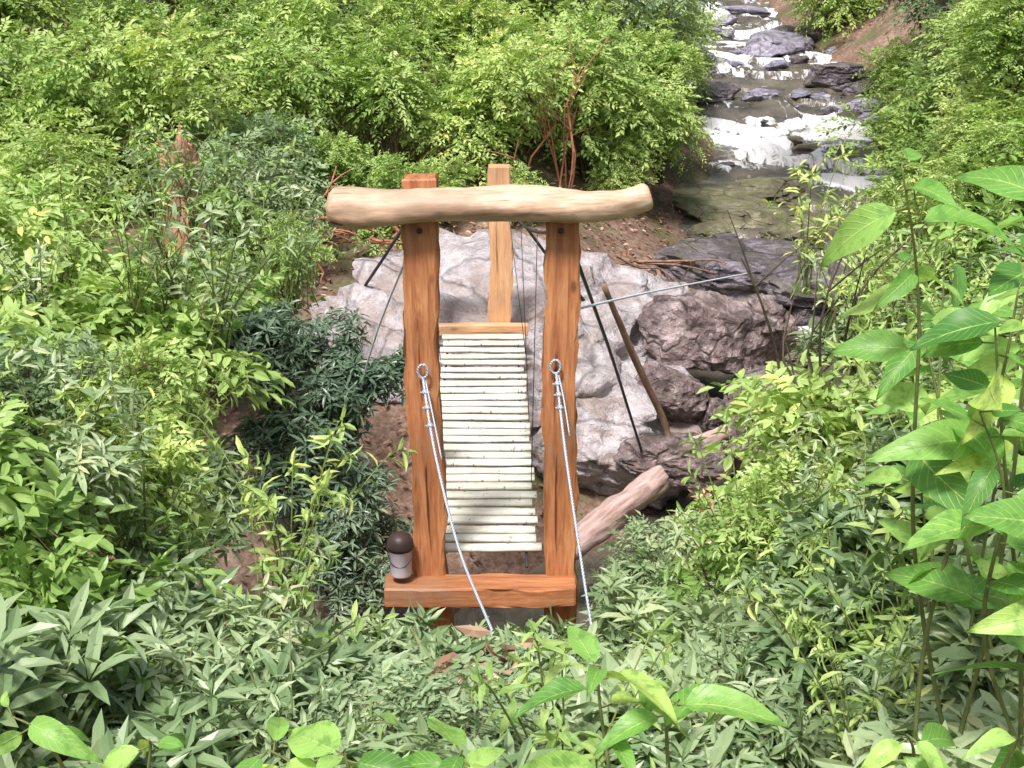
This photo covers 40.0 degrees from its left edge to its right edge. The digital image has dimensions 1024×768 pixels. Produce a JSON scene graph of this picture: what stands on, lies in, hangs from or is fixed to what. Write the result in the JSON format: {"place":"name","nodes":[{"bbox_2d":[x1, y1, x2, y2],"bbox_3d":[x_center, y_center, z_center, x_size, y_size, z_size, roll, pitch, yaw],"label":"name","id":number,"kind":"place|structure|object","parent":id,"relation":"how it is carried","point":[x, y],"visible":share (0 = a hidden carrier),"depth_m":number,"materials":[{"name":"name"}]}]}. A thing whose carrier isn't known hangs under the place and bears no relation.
{"place":"outdoors","nodes":[
{"label":"outdoors","id":0,"kind":"place"},
{"bbox_2d":[64,0,899,697],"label":"stream water","id":1,"kind":"structure","parent":0,"point":[750,144],"depth_m":27.51,"materials":[{"name":"grey liquid"}]},
{"bbox_2d":[575,465,669,561],"bbox_3d":[0.909,1.144,12.567,1.273,0.300,0.293,-34,34,-27],"label":"fallen log","id":2,"kind":"object","parent":1,"relation":"on","point":[644,489],"visible":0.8,"depth_m":12.48,"materials":[{"name":"brown wood"}]},
{"bbox_2d":[652,244,676,259],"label":"stream rock","id":3,"kind":"object","parent":1,"relation":"in","point":[661,252],"visible":0.04,"depth_m":20.35,"materials":[{"name":"grey stone"}]},
{"bbox_2d":[687,223,731,237],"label":"stream rock","id":4,"kind":"object","parent":1,"relation":"on","point":[703,230],"visible":0.71,"depth_m":21.94,"materials":[{"name":"stone"}]},
{"bbox_2d":[703,70,716,76],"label":"stream rock","id":5,"kind":"object","parent":1,"relation":"in","point":[713,71],"visible":0.18,"depth_m":33.06,"materials":[{"name":"grey stone"}]},
{"bbox_2d":[709,27,723,32],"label":"stream rock","id":6,"kind":"object","parent":1,"relation":"in","point":[716,29],"visible":0.19,"depth_m":38.08,"materials":[{"name":"grey stone"}]},
{"bbox_2d":[712,73,726,78],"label":"stream rock","id":7,"kind":"object","parent":1,"relation":"on","point":[722,74],"visible":0.63,"depth_m":32.38,"materials":[{"name":"grey stone"}]},
{"bbox_2d":[713,56,729,63],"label":"stream rock","id":8,"kind":"object","parent":1,"relation":"in","point":[724,60],"visible":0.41,"depth_m":34.30,"materials":[{"name":"grey stone"}]},
{"bbox_2d":[710,233,736,238],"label":"stream rock","id":9,"kind":"object","parent":1,"relation":"in","point":[716,235],"visible":0.43,"depth_m":21.62,"materials":[{"name":"grey stone"}]},
{"bbox_2d":[715,29,734,37],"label":"stream rock","id":10,"kind":"object","parent":1,"relation":"in","point":[731,32],"visible":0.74,"depth_m":37.85,"materials":[{"name":"grey stone"}]},
{"bbox_2d":[717,14,737,25],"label":"stream rock","id":11,"kind":"object","parent":1,"relation":"in","point":[730,19],"visible":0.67,"depth_m":39.26,"materials":[{"name":"grey stone"}]},
{"bbox_2d":[720,161,734,165],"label":"stream rock","id":12,"kind":"object","parent":1,"relation":"in","point":[729,163],"visible":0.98,"depth_m":26.17,"materials":[{"name":"grey stone"}]},
{"bbox_2d":[728,50,746,53],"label":"stream rock","id":13,"kind":"object","parent":1,"relation":"in","point":[737,51],"visible":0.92,"depth_m":35.25,"materials":[{"name":"grey stone"}]},
{"bbox_2d":[730,61,744,66],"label":"stream rock","id":14,"kind":"object","parent":1,"relation":"on","point":[736,63],"visible":0.94,"depth_m":34.09,"materials":[{"name":"grey stone"}]},
{"bbox_2d":[719,5,770,12],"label":"stream rock","id":15,"kind":"object","parent":1,"relation":"in","point":[751,9],"visible":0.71,"depth_m":41.06,"materials":[{"name":"grey stone"}]},
{"bbox_2d":[731,10,763,16],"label":"stream rock","id":16,"kind":"object","parent":1,"relation":"in","point":[756,14],"visible":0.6,"depth_m":40.98,"materials":[{"name":"grey stone"}]},
{"bbox_2d":[741,93,768,100],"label":"stream rock","id":17,"kind":"object","parent":1,"relation":"in","point":[754,97],"visible":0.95,"depth_m":30.03,"materials":[{"name":"grey stone"}]},
{"bbox_2d":[743,88,782,96],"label":"stream rock","id":18,"kind":"object","parent":1,"relation":"in","point":[769,93],"visible":0.75,"depth_m":30.54,"materials":[{"name":"grey stone"}]},
{"bbox_2d":[760,119,768,123],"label":"stream rock","id":19,"kind":"object","parent":1,"relation":"in","point":[763,121],"visible":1,"depth_m":28.55,"materials":[{"name":"grey stone"}]},
{"bbox_2d":[733,359,809,378],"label":"stream rock","id":20,"kind":"object","parent":1,"relation":"in","point":[787,362],"visible":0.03,"depth_m":17.01,"materials":[{"name":"grey stone"}]},
{"bbox_2d":[740,293,797,365],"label":"boulder","id":21,"kind":"object","parent":20,"relation":"on","point":[777,314],"visible":0.36,"depth_m":16.21,"materials":[{"name":"grey stone"}]},
{"bbox_2d":[764,59,790,69],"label":"stream rock","id":22,"kind":"object","parent":1,"relation":"on","point":[777,64],"visible":1,"depth_m":33.82,"materials":[{"name":"grey stone"}]},
{"bbox_2d":[784,350,802,360],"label":"stream rock","id":23,"kind":"object","parent":1,"relation":"on","point":[792,355],"visible":0.12,"depth_m":17.33,"materials":[{"name":"grey stone"}]},
{"bbox_2d":[787,135,802,142],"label":"stream rock","id":24,"kind":"object","parent":1,"relation":"in","point":[794,138],"visible":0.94,"depth_m":27.74,"materials":[{"name":"stone"}]},
{"bbox_2d":[788,55,809,63],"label":"stream rock","id":25,"kind":"object","parent":1,"relation":"in","point":[796,59],"visible":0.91,"depth_m":34.49,"materials":[{"name":"grey stone"}]},
{"bbox_2d":[789,88,811,98],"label":"stream rock","id":26,"kind":"object","parent":1,"relation":"in","point":[799,93],"visible":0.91,"depth_m":30.44,"materials":[{"name":"grey stone"}]},
{"bbox_2d":[793,143,818,150],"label":"stream rock","id":27,"kind":"object","parent":1,"relation":"in","point":[808,146],"visible":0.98,"depth_m":27.35,"materials":[{"name":"stone"}]},
{"bbox_2d":[792,349,828,366],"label":"stream rock","id":28,"kind":"object","parent":1,"relation":"in","point":[796,362],"visible":0.1,"depth_m":17.33,"materials":[{"name":"grey stone"}]},
{"bbox_2d":[791,306,833,324],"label":"stream rock","id":29,"kind":"object","parent":1,"relation":"in","point":[804,318],"visible":0.3,"depth_m":18.36,"materials":[{"name":"grey stone"}]},
{"bbox_2d":[808,92,830,98],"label":"stream rock","id":30,"kind":"object","parent":1,"relation":"on","point":[822,95],"visible":0.7,"depth_m":30.44,"materials":[{"name":"grey stone"}]},
{"bbox_2d":[805,314,838,336],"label":"stream rock","id":31,"kind":"object","parent":1,"relation":"in","point":[817,317],"visible":0.08,"depth_m":18.28,"materials":[{"name":"grey stone"}]},
{"bbox_2d":[821,106,837,114],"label":"stream rock","id":32,"kind":"object","parent":1,"relation":"in","point":[828,110],"visible":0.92,"depth_m":29.23,"materials":[{"name":"grey stone"}]},
{"bbox_2d":[821,105,842,109],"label":"stream rock","id":33,"kind":"object","parent":1,"relation":"on","point":[840,106],"visible":0.36,"depth_m":29.77,"materials":[{"name":"grey stone"}]},
{"bbox_2d":[840,81,870,95],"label":"stream rock","id":34,"kind":"object","parent":1,"relation":"in","point":[851,88],"visible":0.79,"depth_m":30.88,"materials":[{"name":"grey stone"}]},
{"bbox_2d":[846,98,888,113],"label":"stream rock","id":35,"kind":"object","parent":1,"relation":"in","point":[856,105],"visible":0.48,"depth_m":29.42,"materials":[{"name":"grey stone"}]},
{"bbox_2d":[857,112,889,125],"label":"stream rock","id":36,"kind":"object","parent":1,"relation":"in","point":[862,117],"visible":0.27,"depth_m":28.57,"materials":[{"name":"grey stone"}]},
{"bbox_2d":[1,0,974,761],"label":"ground","id":37,"kind":"structure","parent":0,"point":[867,36],"depth_m":18.08,"materials":[{"name":"brown soil"}]},
{"bbox_2d":[0,690,186,767],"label":"broadleaf sapling","id":38,"kind":"object","parent":37,"relation":"on","point":[55,736],"visible":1,"depth_m":3.65,"materials":[{"name":"green plant"}]},
{"bbox_2d":[157,118,207,273],"bbox_3d":[-3.435,-1.433,14.652,0.569,2.603,0.531,-13,23,-35],"label":"broken tree stump","id":39,"kind":"object","parent":37,"relation":"on","point":[189,145],"visible":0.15,"depth_m":14.41,"materials":[{"name":"brown wood"}]},
{"bbox_2d":[296,166,402,285],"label":"dead branches","id":40,"kind":"object","parent":37,"relation":"on","point":[373,240],"visible":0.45,"depth_m":16.75,"materials":[{"name":"brown wood"}]},
{"bbox_2d":[304,282,403,402],"bbox_3d":[-1.378,-0.307,15.793,1.922,1.547,2.677,-13,30,-20],"label":"boulder","id":41,"kind":"object","parent":37,"relation":"on","point":[369,300],"visible":0.13,"depth_m":15.38,"materials":[{"name":"grey stone"}]},
{"bbox_2d":[0,0,730,352],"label":"hillside foliage","id":42,"kind":"object","parent":37,"relation":"on","point":[648,60],"visible":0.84,"depth_m":18.94,"materials":[{"name":"green plant"}]},
{"bbox_2d":[237,716,505,767],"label":"broadleaf sapling","id":43,"kind":"object","parent":37,"relation":"on","point":[320,740],"visible":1,"depth_m":3.43,"materials":[{"name":"green plant"}]},
{"bbox_2d":[0,108,1023,767],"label":"understory foliage","id":44,"kind":"object","parent":37,"relation":"on","point":[136,370],"visible":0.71,"depth_m":7.93,"materials":[{"name":"green plant"}]},
{"bbox_2d":[0,289,1023,767],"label":"rhododendron thicket","id":45,"kind":"object","parent":37,"relation":"on","point":[64,661],"visible":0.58,"depth_m":6.16,"materials":[{"name":"green plant"}]},
{"bbox_2d":[427,625,539,702],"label":"withered leaves","id":46,"kind":"object","parent":45,"relation":"attached to","point":[474,631],"visible":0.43,"depth_m":6.47,"materials":[{"name":"brown plant"}]},
{"bbox_2d":[688,470,728,513],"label":"withered leaves","id":47,"kind":"object","parent":45,"relation":"attached to","point":[706,492],"visible":0.69,"depth_m":9.72,"materials":[{"name":"brown plant"}]},
{"bbox_2d":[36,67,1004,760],"bbox_3d":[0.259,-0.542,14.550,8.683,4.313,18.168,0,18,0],"label":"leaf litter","id":48,"kind":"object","parent":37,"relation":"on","point":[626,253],"visible":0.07,"depth_m":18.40,"materials":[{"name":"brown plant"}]},
{"bbox_2d":[352,227,701,439],"bbox_3d":[0.288,-0.292,16.153,4.481,2.376,3.988,12,22,32],"label":"boulder","id":49,"kind":"object","parent":37,"relation":"on","point":[464,271],"visible":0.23,"depth_m":15.77,"materials":[{"name":"grey stone"}]},
{"bbox_2d":[326,164,753,666],"bbox_3d":[0.421,-0.337,11.531,4.674,3.607,9.120,0,18,0],"label":"suspension footbridge","id":50,"kind":"object","parent":37,"relation":"on","point":[418,208],"visible":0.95,"depth_m":9.23,"materials":[{"name":"brown wood"}]},
{"bbox_2d":[387,531,413,578],"bbox_3d":[-0.735,1.117,9.259,0.180,0.305,0.180,0,18,0],"label":"plastic bucket","id":51,"kind":"object","parent":50,"relation":"on","point":[400,545],"visible":1,"depth_m":9.20,"materials":[{"name":"white plastic"}]},
{"bbox_2d":[479,18,608,188],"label":"dead branches","id":52,"kind":"object","parent":37,"relation":"on","point":[573,164],"visible":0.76,"depth_m":19.49,"materials":[{"name":"brown wood"}]},
{"bbox_2d":[529,395,686,509],"bbox_3d":[0.669,0.550,14.844,2.413,1.242,1.708,30,30,36],"label":"boulder","id":53,"kind":"object","parent":37,"relation":"on","point":[604,428],"visible":0.29,"depth_m":14.19,"materials":[{"name":"grey stone"}]},
{"bbox_2d":[612,432,729,487],"bbox_3d":[1.623,0.719,14.035,1.275,0.476,0.661,-1,18,-4],"label":"boulder","id":54,"kind":"object","parent":53,"relation":"on","point":[663,450],"visible":0.7,"depth_m":13.80,"materials":[{"name":"grey stone"}]},
{"bbox_2d":[601,283,670,436],"bbox_3d":[1.188,-0.190,13.275,0.117,2.137,0.136,15,55,38],"label":"leaning pole","id":55,"kind":"object","parent":54,"relation":"on","point":[636,362],"visible":0.98,"depth_m":13.28,"materials":[{"name":"brown wood"}]},
{"bbox_2d":[653,424,732,461],"bbox_3d":[1.711,0.653,13.974,1.116,0.227,0.255,-18,23,-16],"label":"fallen log","id":56,"kind":"object","parent":54,"relation":"on","point":[717,438],"visible":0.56,"depth_m":14.04,"materials":[{"name":"brown wood"}]},
{"bbox_2d":[511,625,790,767],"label":"broadleaf sapling","id":57,"kind":"object","parent":37,"relation":"on","point":[702,697],"visible":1,"depth_m":3.54,"materials":[{"name":"green plant"}]},
{"bbox_2d":[616,254,726,289],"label":"dead branches","id":58,"kind":"object","parent":37,"relation":"on","point":[632,263],"visible":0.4,"depth_m":18.66,"materials":[{"name":"brown wood"}]},
{"bbox_2d":[635,357,709,422],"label":"boulder","id":59,"kind":"object","parent":37,"relation":"on","point":[679,398],"visible":0.67,"depth_m":14.88,"materials":[{"name":"grey stone"}]},
{"bbox_2d":[689,50,714,67],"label":"boulder","id":60,"kind":"object","parent":37,"relation":"on","point":[712,56],"visible":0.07,"depth_m":33.12,"materials":[{"name":"grey stone"}]},
{"bbox_2d":[637,289,769,373],"bbox_3d":[2.208,-0.573,16.011,1.627,1.011,1.096,-6,19,-16],"label":"boulder","id":61,"kind":"object","parent":37,"relation":"on","point":[709,329],"visible":0.98,"depth_m":15.65,"materials":[{"name":"grey stone"}]},
{"bbox_2d":[690,81,740,104],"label":"boulder","id":62,"kind":"object","parent":37,"relation":"on","point":[725,91],"visible":0.46,"depth_m":30.00,"materials":[{"name":"grey stone"}]},
{"bbox_2d":[700,397,746,430],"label":"boulder","id":63,"kind":"object","parent":37,"relation":"on","point":[712,406],"visible":0.52,"depth_m":14.97,"materials":[{"name":"grey stone"}]},
{"bbox_2d":[671,183,794,229],"bbox_3d":[3.766,-2.959,23.553,2.461,0.424,2.864,-8,23,-28],"label":"boulder","id":64,"kind":"object","parent":37,"relation":"on","point":[713,203],"visible":0.71,"depth_m":22.96,"materials":[{"name":"stone"}]},
{"bbox_2d":[649,237,822,310],"bbox_3d":[3.237,-1.606,19.764,2.737,0.769,2.144,7,20,20],"label":"boulder","id":65,"kind":"object","parent":37,"relation":"on","point":[764,257],"visible":0.53,"depth_m":19.24,"materials":[{"name":"grey stone"}]},
{"bbox_2d":[724,425,774,472],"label":"boulder","id":66,"kind":"object","parent":37,"relation":"on","point":[737,460],"visible":0.13,"depth_m":14.17,"materials":[{"name":"stone"}]},
{"bbox_2d":[725,176,811,206],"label":"boulder","id":67,"kind":"object","parent":37,"relation":"on","point":[768,188],"visible":0.59,"depth_m":23.96,"materials":[{"name":"stone"}]},
{"bbox_2d":[723,364,813,421],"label":"boulder","id":68,"kind":"object","parent":37,"relation":"on","point":[759,370],"visible":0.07,"depth_m":15.21,"materials":[{"name":"grey stone"}]},
{"bbox_2d":[740,30,815,57],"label":"boulder","id":69,"kind":"object","parent":37,"relation":"on","point":[772,43],"visible":0.74,"depth_m":35.38,"materials":[{"name":"grey stone"}]},
{"bbox_2d":[770,25,819,42],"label":"stream rock","id":70,"kind":"object","parent":37,"relation":"on","point":[814,34],"visible":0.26,"depth_m":36.65,"materials":[{"name":"grey stone"}]},
{"bbox_2d":[759,213,845,252],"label":"boulder","id":71,"kind":"object","parent":37,"relation":"on","point":[777,231],"visible":0.28,"depth_m":21.41,"materials":[{"name":"grey stone"}]},
{"bbox_2d":[764,253,875,308],"bbox_3d":[4.185,-1.320,18.809,1.560,0.797,1.571,6,19,17],"label":"boulder","id":72,"kind":"object","parent":37,"relation":"on","point":[778,287],"visible":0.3,"depth_m":18.44,"materials":[{"name":"grey stone"}]},
{"bbox_2d":[727,209,926,448],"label":"thin saplings","id":73,"kind":"object","parent":37,"relation":"on","point":[830,288],"visible":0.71,"depth_m":9.85,"materials":[{"name":"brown plant"}]},
{"bbox_2d":[823,47,837,53],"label":"stream rock","id":74,"kind":"object","parent":37,"relation":"on","point":[828,50],"visible":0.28,"depth_m":35.52,"materials":[{"name":"grey stone"}]},
{"bbox_2d":[803,62,876,91],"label":"boulder","id":75,"kind":"object","parent":37,"relation":"on","point":[834,76],"visible":0.59,"depth_m":31.36,"materials":[{"name":"grey stone"}]},
{"bbox_2d":[823,235,881,262],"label":"boulder","id":76,"kind":"object","parent":37,"relation":"on","point":[827,240],"visible":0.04,"depth_m":20.39,"materials":[{"name":"grey stone"}]},
{"bbox_2d":[778,0,1023,310],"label":"streambank foliage","id":77,"kind":"object","parent":37,"relation":"on","point":[983,57],"visible":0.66,"depth_m":16.43,"materials":[{"name":"green plant"}]},
{"bbox_2d":[819,148,1023,756],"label":"broadleaf sapling","id":78,"kind":"object","parent":37,"relation":"on","point":[929,451],"visible":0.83,"depth_m":3.79,"materials":[{"name":"green plant"}]},
{"bbox_2d":[854,228,1023,612],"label":"broadleaf sapling","id":79,"kind":"object","parent":37,"relation":"on","point":[899,530],"visible":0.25,"depth_m":5.65,"materials":[{"name":"green plant"}]},
{"bbox_2d":[927,0,954,94],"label":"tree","id":80,"kind":"object","parent":37,"relation":"on","point":[943,3],"visible":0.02,"depth_m":20.02,"materials":[{"name":"green plant"}]},
{"bbox_2d":[861,722,1023,767],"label":"broadleaf sapling","id":81,"kind":"object","parent":37,"relation":"on","point":[884,753],"visible":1,"depth_m":3.55,"materials":[{"name":"green plant"}]},
{"bbox_2d":[863,216,1023,694],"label":"broadleaf sapling","id":82,"kind":"object","parent":37,"relation":"on","point":[892,391],"visible":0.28,"depth_m":4.71,"materials":[{"name":"green plant"}]},
{"bbox_2d":[884,319,1023,752],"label":"broadleaf sapling","id":83,"kind":"object","parent":37,"relation":"on","point":[952,583],"visible":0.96,"depth_m":3.73,"materials":[{"name":"green plant"}]}
]}

